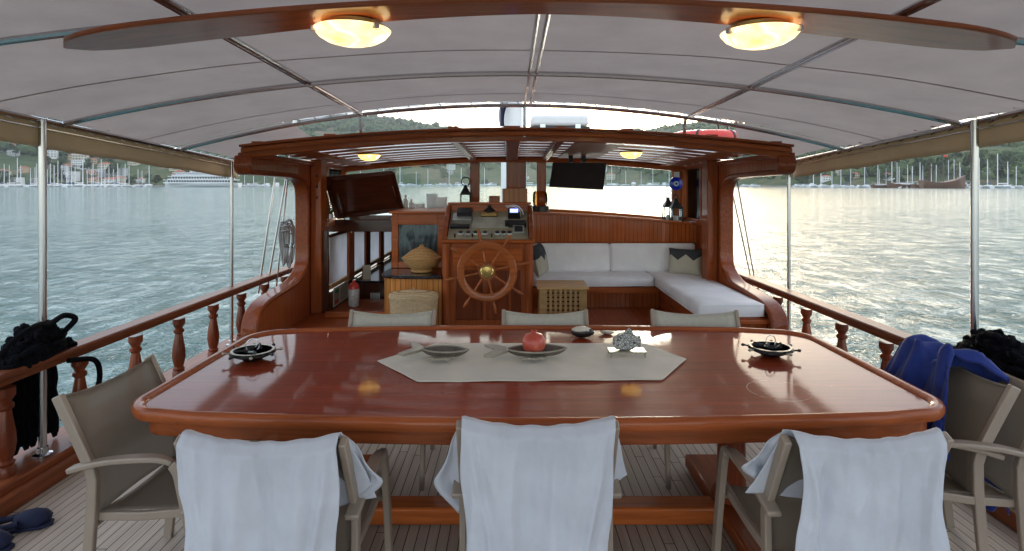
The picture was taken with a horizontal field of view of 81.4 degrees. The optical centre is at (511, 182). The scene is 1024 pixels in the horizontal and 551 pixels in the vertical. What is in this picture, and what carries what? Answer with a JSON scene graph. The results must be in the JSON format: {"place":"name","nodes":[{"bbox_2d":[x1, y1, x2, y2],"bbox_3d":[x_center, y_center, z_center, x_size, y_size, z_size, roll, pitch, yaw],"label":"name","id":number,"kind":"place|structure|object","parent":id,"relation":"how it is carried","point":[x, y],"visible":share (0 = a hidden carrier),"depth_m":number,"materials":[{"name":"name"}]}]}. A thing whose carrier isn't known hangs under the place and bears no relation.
{"place":"outdoors","nodes":[
{"label":"outdoors","id":0,"kind":"place"},
{"bbox_2d":[0,186,1023,448],"bbox_3d":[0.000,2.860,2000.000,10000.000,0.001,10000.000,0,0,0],"label":"water","id":1,"kind":"structure","parent":0,"point":[896,258],"depth_m":24.50,"materials":[{"name":"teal liquid"}]},
{"bbox_2d":[163,172,241,186],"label":"passenger ferry","id":2,"kind":"object","parent":1,"relation":"on","point":[188,179],"visible":0.74,"depth_m":416.29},
{"bbox_2d":[870,169,890,187],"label":"wooden gulet","id":3,"kind":"object","parent":1,"relation":"on","point":[879,185],"visible":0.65,"depth_m":351.61,"materials":[{"name":"brown wood"}]},
{"bbox_2d":[886,163,913,187],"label":"wooden gulet","id":4,"kind":"object","parent":1,"relation":"on","point":[894,185],"visible":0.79,"depth_m":346.85,"materials":[{"name":"brown wood"}]},
{"bbox_2d":[918,155,964,187],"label":"sailing ship","id":5,"kind":"object","parent":1,"relation":"on","point":[958,182],"visible":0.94,"depth_m":323.26,"materials":[{"name":"brown wood"}]},
{"bbox_2d":[995,154,1014,187],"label":"sailing yacht","id":6,"kind":"object","parent":1,"relation":"on","point":[1002,186],"visible":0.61,"depth_m":323.63,"materials":[{"name":"white paint"}]},
{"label":"boat hull","id":7,"kind":"structure","parent":1,"relation":"on","visible":0},
{"bbox_2d":[0,438,1018,550],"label":"deck","id":8,"kind":"structure","parent":7,"relation":"on","point":[64,500],"depth_m":3.01,"materials":[{"name":"brown wood"}]},
{"bbox_2d":[0,529,14,550],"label":"clog","id":9,"kind":"object","parent":8,"relation":"on","point":[6,539],"visible":1,"depth_m":2.81,"materials":[{"name":"blue fabric"}]},
{"bbox_2d":[0,507,54,533],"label":"clog","id":10,"kind":"object","parent":8,"relation":"on","point":[36,518],"visible":0.97,"depth_m":2.97,"materials":[{"name":"blue rubber"}]},
{"bbox_2d":[52,354,258,550],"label":"dining chair","id":11,"kind":"object","parent":8,"relation":"on","point":[119,448],"visible":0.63,"depth_m":2.50,"materials":[{"name":"beige metal"}]},
{"bbox_2d":[0,263,329,516],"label":"railing","id":12,"kind":"object","parent":8,"relation":"on","point":[25,477],"visible":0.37,"depth_m":3.76,"materials":[{"name":"brown wood"}]},
{"bbox_2d":[0,312,102,455],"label":"rope heap","id":13,"kind":"object","parent":12,"relation":"on","point":[27,345],"visible":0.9,"depth_m":3.50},
{"bbox_2d":[257,122,283,293],"bbox_3d":[-2.232,-3.833,6.983,1.394,10.149,0.020,0,0,-27],"label":"shroud","id":14,"kind":"object","parent":12,"relation":"attached to","point":[267,229],"visible":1,"depth_m":6.71,"materials":[{"name":"silver metal"}]},
{"bbox_2d":[267,120,296,283],"bbox_3d":[-2.000,-3.816,6.983,1.658,10.115,0.020,0,0,-22],"label":"shroud","id":15,"kind":"object","parent":12,"relation":"attached to","point":[277,227],"depth_m":6.72,"materials":[{"name":"silver metal"}]},
{"bbox_2d":[275,120,294,286],"bbox_3d":[-2.233,-3.843,6.984,1.062,10.168,0.020,0,0,-36],"label":"shroud","id":16,"kind":"object","parent":12,"relation":"attached to","point":[278,264],"depth_m":6.72,"materials":[{"name":"silver metal"}]},
{"bbox_2d":[173,434,392,550],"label":"dining chair","id":17,"kind":"object","parent":8,"relation":"on","point":[356,514],"visible":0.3,"depth_m":2.12,"materials":[{"name":"beige metal"}]},
{"bbox_2d":[176,429,382,550],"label":"towel","id":18,"kind":"object","parent":17,"relation":"on","point":[243,495],"visible":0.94,"depth_m":1.94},
{"bbox_2d":[351,256,391,298],"bbox_3d":[-1.728,1.475,8.738,0.595,0.490,2.525,0,0,0],"label":"galley unit","id":19,"kind":"object","parent":8,"relation":"on","point":[372,287],"visible":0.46,"depth_m":7.50,"materials":[{"name":"brown wood"}]},
{"bbox_2d":[363,265,370,278],"bbox_3d":[-1.860,1.140,7.620,0.100,0.180,0.040,0,0,-20],"label":"card box","id":20,"kind":"object","parent":19,"relation":"on","point":[366,271],"visible":1,"depth_m":7.60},
{"bbox_2d":[348,309,436,490],"bbox_3d":[-0.796,1.294,3.683,0.620,0.898,0.657,0,0,0],"label":"dining chair","id":21,"kind":"object","parent":8,"relation":"on","point":[366,319],"visible":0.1,"depth_m":3.96,"materials":[{"name":"beige fabric"}]},
{"bbox_2d":[233,126,796,338],"bbox_3d":[0.040,0.625,8.270,4.800,2.223,6.660,0,0,0],"label":"deckhouse","id":22,"kind":"object","parent":8,"relation":"on","point":[323,183],"visible":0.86,"depth_m":6.55,"materials":[{"name":"brown wood"}]},
{"bbox_2d":[278,219,294,267],"bbox_3d":[-2.497,0.672,6.614,0.172,0.551,0.134,0,0,0],"label":"rope coil","id":23,"kind":"object","parent":22,"relation":"hanging from","point":[285,233],"visible":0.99,"depth_m":6.60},
{"bbox_2d":[322,230,328,312],"bbox_3d":[-2.155,0.981,6.622,0.230,0.913,0.045,0,0,0],"label":"door panel","id":24,"kind":"structure","parent":22,"relation":"in","point":[325,232],"depth_m":6.60,"materials":[{"name":"brown wood"}]},
{"bbox_2d":[333,285,339,306],"bbox_3d":[-2.024,1.305,6.865,0.008,0.210,0.230,0,0,0],"label":"notice","id":25,"kind":"object","parent":22,"relation":"attached to","point":[336,295],"visible":1,"depth_m":6.85,"materials":[{"name":"paper"}]},
{"bbox_2d":[329,232,353,288],"bbox_3d":[-2.048,0.914,7.150,0.065,0.608,0.940,0,0,0],"label":"window","id":26,"kind":"structure","parent":22,"relation":"in","point":[341,247],"depth_m":7.10,"materials":[{"name":"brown glass"}]},
{"bbox_2d":[340,280,347,302],"bbox_3d":[-2.024,1.305,7.180,0.008,0.210,0.360,0,0,0],"label":"notice","id":27,"kind":"object","parent":22,"relation":"attached to","point":[343,291],"visible":0.96,"depth_m":7.14,"materials":[{"name":"paper"}]},
{"bbox_2d":[348,277,358,306],"bbox_3d":[-1.846,1.269,6.950,0.124,0.338,0.124,0,0,0],"label":"fire extinguisher","id":28,"kind":"object","parent":22,"relation":"on","point":[353,295],"visible":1,"depth_m":6.90,"materials":[{"name":"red metal"}]},
{"bbox_2d":[354,232,369,275],"bbox_3d":[-2.048,0.914,8.050,0.065,0.608,0.860,0,0,0],"label":"window","id":29,"kind":"structure","parent":22,"relation":"in","point":[361,240],"depth_m":8.07,"materials":[{"name":"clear glass"}]},
{"bbox_2d":[358,153,380,160],"bbox_3d":[-1.511,-0.272,6.300,0.240,0.078,0.238,0,0,0],"label":"roof lamp","id":30,"kind":"object","parent":22,"relation":"attached to","point":[369,156],"visible":1,"depth_m":6.22,"materials":[{"name":"yellow glass"}]},
{"bbox_2d":[370,232,383,265],"bbox_3d":[-2.048,0.914,8.925,0.065,0.608,0.930,0,0,0],"label":"window","id":31,"kind":"structure","parent":22,"relation":"in","point":[376,238],"depth_m":8.99,"materials":[{"name":"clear glass"}]},
{"bbox_2d":[384,232,391,257],"bbox_3d":[-2.048,0.914,9.850,0.065,0.608,0.980,0,0,0],"label":"window","id":32,"kind":"structure","parent":22,"relation":"in","point":[387,235],"depth_m":9.78,"materials":[{"name":"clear glass"}]},
{"bbox_2d":[382,267,441,325],"bbox_3d":[-1.025,1.184,6.264,0.636,0.508,0.633,0,0,0],"label":"counter cabinet","id":33,"kind":"object","parent":22,"relation":"on","point":[397,279],"visible":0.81,"depth_m":5.99,"materials":[{"name":"brown wood"}]},
{"bbox_2d":[389,208,445,267],"bbox_3d":[-1.017,0.617,6.920,0.634,0.622,0.960,0,0,0],"label":"framed window","id":34,"kind":"structure","parent":33,"relation":"on","point":[413,228],"depth_m":6.50,"materials":[{"name":"brown wood"}]},
{"bbox_2d":[402,245,441,272],"bbox_3d":[-0.943,0.785,6.220,0.414,0.285,0.414,0,0,0],"label":"lidded basket","id":35,"kind":"object","parent":33,"relation":"on","point":[421,259],"visible":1,"depth_m":6.10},
{"bbox_2d":[389,287,438,317],"bbox_3d":[-0.954,1.223,5.780,0.486,0.430,0.292,0,0,0],"label":"laundry basket","id":36,"kind":"object","parent":22,"relation":"on","point":[412,300],"visible":0.71,"depth_m":5.67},
{"bbox_2d":[426,194,437,207],"bbox_3d":[-1.022,0.287,7.600,0.144,0.300,0.144,0,0,0],"label":"candle glass","id":37,"kind":"object","parent":22,"relation":"on","point":[430,200],"visible":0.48,"depth_m":7.54,"materials":[{"name":"white"}]},
{"bbox_2d":[436,197,446,207],"bbox_3d":[-0.887,0.303,7.500,0.144,0.250,0.144,0,0,0],"label":"candle glass","id":38,"kind":"object","parent":22,"relation":"on","point":[441,202],"visible":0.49,"depth_m":7.44,"materials":[{"name":"white"}]},
{"bbox_2d":[460,177,470,201],"bbox_3d":[-0.593,0.164,7.600,0.132,0.492,0.132,0,0,0],"label":"lantern","id":39,"kind":"object","parent":22,"relation":"on","point":[465,190],"visible":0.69,"depth_m":7.56,"materials":[{"name":"black metal"}]},
{"bbox_2d":[441,202,534,325],"bbox_3d":[-0.245,0.825,6.289,0.943,1.226,0.662,0,0,0],"label":"helm console","id":40,"kind":"object","parent":22,"relation":"on","point":[499,222],"visible":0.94,"depth_m":6.00,"materials":[{"name":"brown wood"}]},
{"bbox_2d":[444,229,529,313],"bbox_3d":[-0.243,0.861,5.891,0.832,0.832,0.257,0,0,0],"label":"steering wheel","id":41,"kind":"object","parent":40,"relation":"attached to","point":[486,270],"visible":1,"depth_m":5.78,"materials":[{"name":"brown wood"}]},
{"bbox_2d":[502,188,526,201],"bbox_3d":[0.032,0.136,6.550,0.274,0.150,0.100,0,0,0],"label":"wooden box","id":42,"kind":"object","parent":40,"relation":"on","point":[514,194],"visible":0.95,"depth_m":6.50,"materials":[{"name":"brown wood"}]},
{"bbox_2d":[498,102,522,201],"bbox_3d":[-0.017,-5.360,9.518,0.395,11.800,0.524,0,0,0],"label":"mast","id":43,"kind":"object","parent":22,"relation":"on","point":[510,116],"visible":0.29,"depth_m":9.45,"materials":[{"name":"metal"}]},
{"bbox_2d":[0,0,1023,458],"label":"awning","id":44,"kind":"object","parent":22,"relation":"attached to","point":[874,82],"visible":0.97,"depth_m":3.23,"materials":[{"name":"fabric"}]},
{"bbox_2d":[310,16,390,47],"bbox_3d":[-0.633,-0.587,2.364,0.302,0.086,0.308,0,0,0],"label":"ceiling lamp","id":45,"kind":"object","parent":44,"relation":"attached to","point":[353,31],"visible":1,"depth_m":2.27,"materials":[{"name":"yellow glass"}]},
{"bbox_2d":[720,18,802,49],"bbox_3d":[0.981,-0.578,2.364,0.302,0.086,0.308,0,0,0],"label":"ceiling lamp","id":46,"kind":"object","parent":44,"relation":"attached to","point":[761,34],"visible":1,"depth_m":2.27,"materials":[{"name":"yellow glass"}]},
{"bbox_2d":[532,191,548,211],"bbox_3d":[0.355,0.231,7.500,0.220,0.257,0.220,0,0,0],"label":"hurricane lamp","id":47,"kind":"object","parent":22,"relation":"on","point":[541,208],"visible":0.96,"depth_m":7.44,"materials":[{"name":"black metal"}]},
{"bbox_2d":[530,115,589,127],"bbox_3d":[0.549,-0.606,6.997,0.700,0.350,0.485,0,0,0],"label":"life raft case","id":48,"kind":"object","parent":22,"relation":"on","point":[569,121],"visible":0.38,"depth_m":6.77,"materials":[{"name":"white paint"}]},
{"bbox_2d":[536,280,588,313],"bbox_3d":[0.495,1.222,5.950,0.498,0.432,0.440,0,0,0],"label":"lattice box","id":49,"kind":"object","parent":22,"relation":"on","point":[561,296],"visible":0.69,"depth_m":5.75,"materials":[{"name":"brown wood"}]},
{"bbox_2d":[549,155,605,189],"bbox_3d":[0.783,-0.122,7.130,0.686,0.412,0.134,0,0,7],"label":"television","id":50,"kind":"object","parent":22,"relation":"hanging from","point":[583,174],"visible":1,"depth_m":7.10,"materials":[{"name":"black plastic"}]},
{"bbox_2d":[620,151,642,158],"bbox_3d":[1.260,-0.296,6.300,0.240,0.078,0.238,0,0,0],"label":"roof lamp","id":51,"kind":"object","parent":22,"relation":"attached to","point":[630,154],"visible":1,"depth_m":6.22,"materials":[{"name":"yellow glass"}]},
{"bbox_2d":[662,193,673,219],"bbox_3d":[1.997,0.311,7.620,0.122,0.374,0.122,0,0,0],"label":"lantern","id":52,"kind":"object","parent":22,"relation":"on","point":[667,202],"visible":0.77,"depth_m":7.59,"materials":[{"name":"black metal"}]},
{"bbox_2d":[669,194,682,221],"bbox_3d":[2.053,0.320,7.460,0.141,0.374,0.141,0,0,0],"label":"lantern","id":53,"kind":"object","parent":22,"relation":"on","point":[675,204],"visible":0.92,"depth_m":7.42,"materials":[{"name":"black metal"}]},
{"bbox_2d":[669,172,682,189],"bbox_3d":[2.081,-0.025,7.548,0.170,0.234,0.043,0,0,0],"label":"evil eye ornament","id":54,"kind":"object","parent":22,"relation":"hanging from","point":[675,182],"visible":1,"depth_m":7.55,"materials":[{"name":"blue glass"}]},
{"bbox_2d":[675,129,736,137],"bbox_3d":[2.111,-0.469,6.500,0.792,0.186,0.792,0,0,0],"label":"lifebuoy","id":55,"kind":"object","parent":22,"relation":"on","point":[727,133],"visible":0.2,"depth_m":6.15,"materials":[{"name":"red plastic"}]},
{"bbox_2d":[452,420,621,550],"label":"dining chair","id":56,"kind":"object","parent":8,"relation":"on","point":[457,492],"visible":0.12,"depth_m":2.19,"materials":[{"name":"beige metal"}]},
{"bbox_2d":[434,416,626,550],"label":"towel","id":57,"kind":"object","parent":56,"relation":"on","point":[535,488],"visible":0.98,"depth_m":2.07,"materials":[{"name":"fabric"}]},
{"bbox_2d":[131,325,944,550],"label":"dining table","id":58,"kind":"object","parent":8,"relation":"on","point":[720,386],"visible":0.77,"depth_m":2.70,"materials":[{"name":"brown wood"}]},
{"bbox_2d":[222,338,282,361],"bbox_3d":[-1.379,0.882,3.167,0.285,0.111,0.285,0,0,0],"label":"ashtray","id":59,"kind":"object","parent":58,"relation":"on","point":[253,352],"visible":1,"depth_m":3.12,"materials":[{"name":"black metal"}]},
{"bbox_2d":[378,343,685,381],"bbox_3d":[0.111,0.935,3.135,1.633,0.007,0.670,0,0,0],"label":"table runner","id":60,"kind":"object","parent":58,"relation":"on","point":[583,361],"visible":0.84,"depth_m":3.05,"materials":[{"name":"fabric"}]},
{"bbox_2d":[398,342,469,360],"bbox_3d":[-0.403,0.901,3.167,0.356,0.043,0.224,0,0,6],"label":"fish dish","id":61,"kind":"object","parent":60,"relation":"on","point":[441,352],"visible":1,"depth_m":3.14,"materials":[{"name":"grey ceramic"}]},
{"bbox_2d":[484,343,567,360],"bbox_3d":[0.074,0.901,3.169,0.451,0.043,0.224,0,0,-4],"label":"fish dish","id":62,"kind":"object","parent":60,"relation":"on","point":[519,350],"visible":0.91,"depth_m":3.13,"materials":[{"name":"grey ceramic"}]},
{"bbox_2d":[522,329,545,351],"bbox_3d":[0.118,0.852,3.190,0.128,0.131,0.129,0,0,0],"label":"pomegranate","id":63,"kind":"object","parent":62,"relation":"in","point":[534,341],"visible":0.81,"depth_m":3.15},
{"bbox_2d":[607,328,646,357],"bbox_3d":[0.620,0.858,3.220,0.200,0.149,0.100,0,0,0],"label":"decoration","id":64,"kind":"object","parent":60,"relation":"on","point":[627,341],"visible":1,"depth_m":3.20,"materials":[{"name":"stone"}]},
{"bbox_2d":[571,326,594,337],"bbox_3d":[0.429,0.903,3.617,0.142,0.071,0.106,0,0,0],"label":"bowl","id":65,"kind":"object","parent":58,"relation":"on","point":[581,331],"visible":1,"depth_m":3.58,"materials":[{"name":"black ceramic"}]},
{"bbox_2d":[741,335,800,357],"bbox_3d":[1.407,0.882,3.238,0.285,0.111,0.285,0,0,0],"label":"ashtray","id":66,"kind":"object","parent":58,"relation":"on","point":[771,349],"visible":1,"depth_m":3.19,"materials":[{"name":"black metal"}]},
{"bbox_2d":[502,309,588,324],"bbox_3d":[0.219,1.294,3.683,0.620,0.898,0.657,0,0,0],"label":"dining chair","id":67,"kind":"object","parent":8,"relation":"on","point":[518,318],"visible":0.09,"depth_m":3.97,"materials":[{"name":"beige fabric"}]},
{"bbox_2d":[533,286,769,328],"bbox_3d":[1.253,1.464,6.300,2.034,0.539,2.160,0,0,0],"label":"corner bench","id":68,"kind":"object","parent":8,"relation":"on","point":[631,297],"visible":0.29,"depth_m":6.84,"materials":[{"name":"brown wood"}]},
{"bbox_2d":[533,270,653,286],"bbox_3d":[0.943,1.135,7.065,1.398,0.142,0.474,0,0,0],"label":"seat cushion","id":69,"kind":"object","parent":68,"relation":"on","point":[610,278],"visible":0.78,"depth_m":6.84,"materials":[{"name":"fabric"}]},
{"bbox_2d":[533,242,548,277],"bbox_3d":[0.321,0.901,7.012,0.150,0.380,0.400,-15,-4,15],"label":"throw pillow","id":70,"kind":"object","parent":69,"relation":"on","point":[540,265],"visible":0.77,"depth_m":6.85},
{"bbox_2d":[533,243,609,271],"bbox_3d":[0.723,0.908,7.278,0.938,0.340,0.151,0,-6,0],"label":"back cushion","id":71,"kind":"object","parent":69,"relation":"on","point":[578,256],"visible":0.76,"depth_m":7.21,"materials":[{"name":"fabric"}]},
{"bbox_2d":[610,243,694,271],"bbox_3d":[1.710,0.908,7.277,1.025,0.340,0.152,0,-6,0],"label":"back cushion","id":72,"kind":"object","parent":69,"relation":"on","point":[644,257],"visible":0.74,"depth_m":7.21,"materials":[{"name":"fabric"}]},
{"bbox_2d":[647,271,763,316],"bbox_3d":[1.945,1.132,6.285,0.604,0.149,2.034,0,0,0],"label":"seat cushion","id":73,"kind":"object","parent":68,"relation":"on","point":[695,294],"visible":0.82,"depth_m":5.71,"materials":[{"name":"fabric"}]},
{"bbox_2d":[668,248,701,275],"bbox_3d":[2.047,0.930,7.016,0.400,0.320,0.150,0,-14,25],"label":"throw pillow","id":74,"kind":"object","parent":73,"relation":"on","point":[685,261],"visible":0.93,"depth_m":6.95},
{"bbox_2d":[650,309,765,488],"bbox_3d":[1.197,1.294,3.683,0.620,0.898,0.657,0,0,4],"label":"dining chair","id":75,"kind":"object","parent":8,"relation":"on","point":[724,319],"visible":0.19,"depth_m":3.96,"materials":[{"name":"beige fabric"}]},
{"bbox_2d":[711,432,953,550],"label":"dining chair","id":76,"kind":"object","parent":8,"relation":"on","point":[770,517],"visible":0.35,"depth_m":2.14,"materials":[{"name":"beige metal"}]},
{"bbox_2d":[741,427,950,550],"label":"towel","id":77,"kind":"object","parent":76,"relation":"on","point":[879,494],"visible":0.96,"depth_m":1.96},
{"bbox_2d":[736,269,1022,532],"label":"railing","id":78,"kind":"object","parent":8,"relation":"on","point":[891,336],"visible":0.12,"depth_m":4.71,"materials":[{"name":"brown wood"}]},
{"bbox_2d":[717,124,752,285],"bbox_3d":[1.743,-3.802,6.982,2.054,10.087,0.013,0,0,18],"label":"shroud","id":79,"kind":"object","parent":78,"relation":"attached to","point":[740,228],"depth_m":6.71,"materials":[{"name":"silver metal"}]},
{"bbox_2d":[726,121,754,275],"bbox_3d":[1.963,-3.831,6.982,1.700,10.144,0.013,0,0,21],"label":"shroud","id":80,"kind":"object","parent":78,"relation":"attached to","point":[744,224],"depth_m":6.71,"materials":[{"name":"silver metal"}]},
{"bbox_2d":[953,328,1023,379],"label":"rope heap","id":81,"kind":"object","parent":78,"relation":"on","point":[1000,350],"visible":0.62,"depth_m":3.20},
{"bbox_2d":[943,367,1020,550],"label":"dining chair","id":82,"kind":"object","parent":8,"relation":"on","point":[978,408],"visible":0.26,"depth_m":2.57,"materials":[{"name":"beige metal"}]},
{"bbox_2d":[943,371,1023,550],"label":"dining chair","id":83,"kind":"object","parent":8,"relation":"on","point":[1006,475],"visible":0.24,"depth_m":2.52,"materials":[{"name":"beige metal"}]},
{"bbox_2d":[884,334,1009,514],"bbox_3d":[2.075,1.167,2.859,0.442,0.816,0.548,0,0,0],"label":"blue towel","id":84,"kind":"object","parent":83,"relation":"hanging from","point":[925,363],"visible":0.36,"depth_m":2.84,"materials":[{"name":"fabric"}]},
{"bbox_2d":[0,118,1023,185],"bbox_3d":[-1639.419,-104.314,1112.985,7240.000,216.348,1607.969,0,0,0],"label":"hills","id":85,"kind":"structure","parent":0,"point":[421,175],"depth_m":551.50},
{"bbox_2d":[0,170,11,184],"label":"tree","id":86,"kind":"object","parent":85,"relation":"on","point":[6,177],"visible":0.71,"depth_m":458.48,"materials":[{"name":"green plant"}]},
{"bbox_2d":[11,177,24,184],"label":"house","id":87,"kind":"structure","parent":85,"relation":"on","point":[15,180],"depth_m":463.28,"materials":[{"name":"white paint"}]},
{"bbox_2d":[47,150,57,158],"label":"house","id":88,"kind":"structure","parent":85,"relation":"on","point":[52,154],"depth_m":561.96,"materials":[{"name":"white paint"}]},
{"bbox_2d":[55,169,68,182],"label":"tree","id":89,"kind":"object","parent":85,"relation":"on","point":[60,176],"visible":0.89,"depth_m":482.59,"materials":[{"name":"green plant"}]},
{"bbox_2d":[63,171,80,181],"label":"house","id":90,"kind":"structure","parent":85,"relation":"on","point":[77,173],"depth_m":494.28,"materials":[{"name":"white paint"}]},
{"bbox_2d":[70,160,87,169],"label":"house","id":91,"kind":"structure","parent":85,"relation":"on","point":[75,164],"depth_m":531.41,"materials":[{"name":"white paint"}]},
{"bbox_2d":[72,153,88,159],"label":"house","id":92,"kind":"structure","parent":85,"relation":"on","point":[78,157],"depth_m":558.72,"materials":[{"name":"white paint"}]},
{"bbox_2d":[80,158,92,168],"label":"tree","id":93,"kind":"object","parent":85,"relation":"on","point":[87,163],"visible":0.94,"depth_m":522.42,"materials":[{"name":"green plant"}]},
{"bbox_2d":[86,169,105,177],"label":"house","id":94,"kind":"structure","parent":85,"relation":"on","point":[103,172],"depth_m":511.51,"materials":[{"name":"white paint"}]},
{"bbox_2d":[102,177,115,184],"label":"house","id":95,"kind":"structure","parent":85,"relation":"on","point":[104,181],"depth_m":481.85,"materials":[{"name":"white paint"}]},
{"bbox_2d":[106,162,120,176],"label":"tree","id":96,"kind":"object","parent":85,"relation":"on","point":[111,167],"visible":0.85,"depth_m":513.70,"materials":[{"name":"green plant"}]},
{"bbox_2d":[110,168,127,176],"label":"house","id":97,"kind":"structure","parent":85,"relation":"on","point":[123,172],"depth_m":518.39,"materials":[{"name":"white paint"}]},
{"bbox_2d":[125,175,139,183],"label":"tree","id":98,"kind":"object","parent":85,"relation":"on","point":[131,179],"visible":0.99,"depth_m":492.53,"materials":[{"name":"green plant"}]},
{"bbox_2d":[144,172,162,184],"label":"tree","id":99,"kind":"object","parent":85,"relation":"on","point":[156,179],"visible":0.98,"depth_m":488.24,"materials":[{"name":"green plant"}]},
{"bbox_2d":[0,113,642,170],"bbox_3d":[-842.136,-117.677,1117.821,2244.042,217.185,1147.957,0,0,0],"label":"woodland","id":100,"kind":"object","parent":85,"relation":"on","point":[374,122],"visible":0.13,"depth_m":995.12,"materials":[{"name":"green plant"}]},
{"bbox_2d":[641,119,1023,179],"bbox_3d":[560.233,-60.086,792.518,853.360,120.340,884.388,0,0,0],"label":"woodland","id":101,"kind":"object","parent":85,"relation":"on","point":[1018,155],"visible":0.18,"depth_m":430.65,"materials":[{"name":"green plant"}]},
{"bbox_2d":[865,166,877,175],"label":"tree","id":102,"kind":"object","parent":85,"relation":"on","point":[871,171],"visible":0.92,"depth_m":408.77,"materials":[{"name":"green plant"}]},
{"bbox_2d":[875,166,895,180],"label":"tree","id":103,"kind":"object","parent":85,"relation":"on","point":[882,174],"visible":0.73,"depth_m":392.28,"materials":[{"name":"green plant"}]},
{"bbox_2d":[889,172,906,182],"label":"tree","id":104,"kind":"object","parent":85,"relation":"on","point":[896,177],"visible":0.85,"depth_m":379.69,"materials":[{"name":"green plant"}]},
{"bbox_2d":[913,163,933,173],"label":"tree","id":105,"kind":"object","parent":85,"relation":"on","point":[917,166],"visible":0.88,"depth_m":392.99,"materials":[{"name":"green plant"}]},
{"bbox_2d":[932,155,949,168],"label":"tree","id":106,"kind":"object","parent":85,"relation":"on","point":[938,162],"visible":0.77,"depth_m":398.24,"materials":[{"name":"green plant"}]},
{"bbox_2d":[937,165,954,176],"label":"tree","id":107,"kind":"object","parent":85,"relation":"on","point":[951,169],"visible":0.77,"depth_m":385.03,"materials":[{"name":"green plant"}]},
{"bbox_2d":[992,164,1006,181],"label":"tree","id":108,"kind":"object","parent":85,"relation":"on","point":[1001,172],"visible":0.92,"depth_m":360.31,"materials":[{"name":"green plant"}]},
{"bbox_2d":[998,152,1017,164],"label":"tree","id":109,"kind":"object","parent":85,"relation":"on","point":[1008,159],"visible":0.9,"depth_m":390.64,"materials":[{"name":"green plant"}]},
{"bbox_2d":[152,185,983,187],"bbox_3d":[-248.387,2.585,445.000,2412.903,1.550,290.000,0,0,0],"label":"quay","id":110,"kind":"structure","parent":0,"point":[500,185],"depth_m":460.76,"materials":[{"name":"concrete"}]},
{"bbox_2d":[349,102,1005,129],"label":"sky","id":111,"kind":"structure","parent":0,"point":[463,117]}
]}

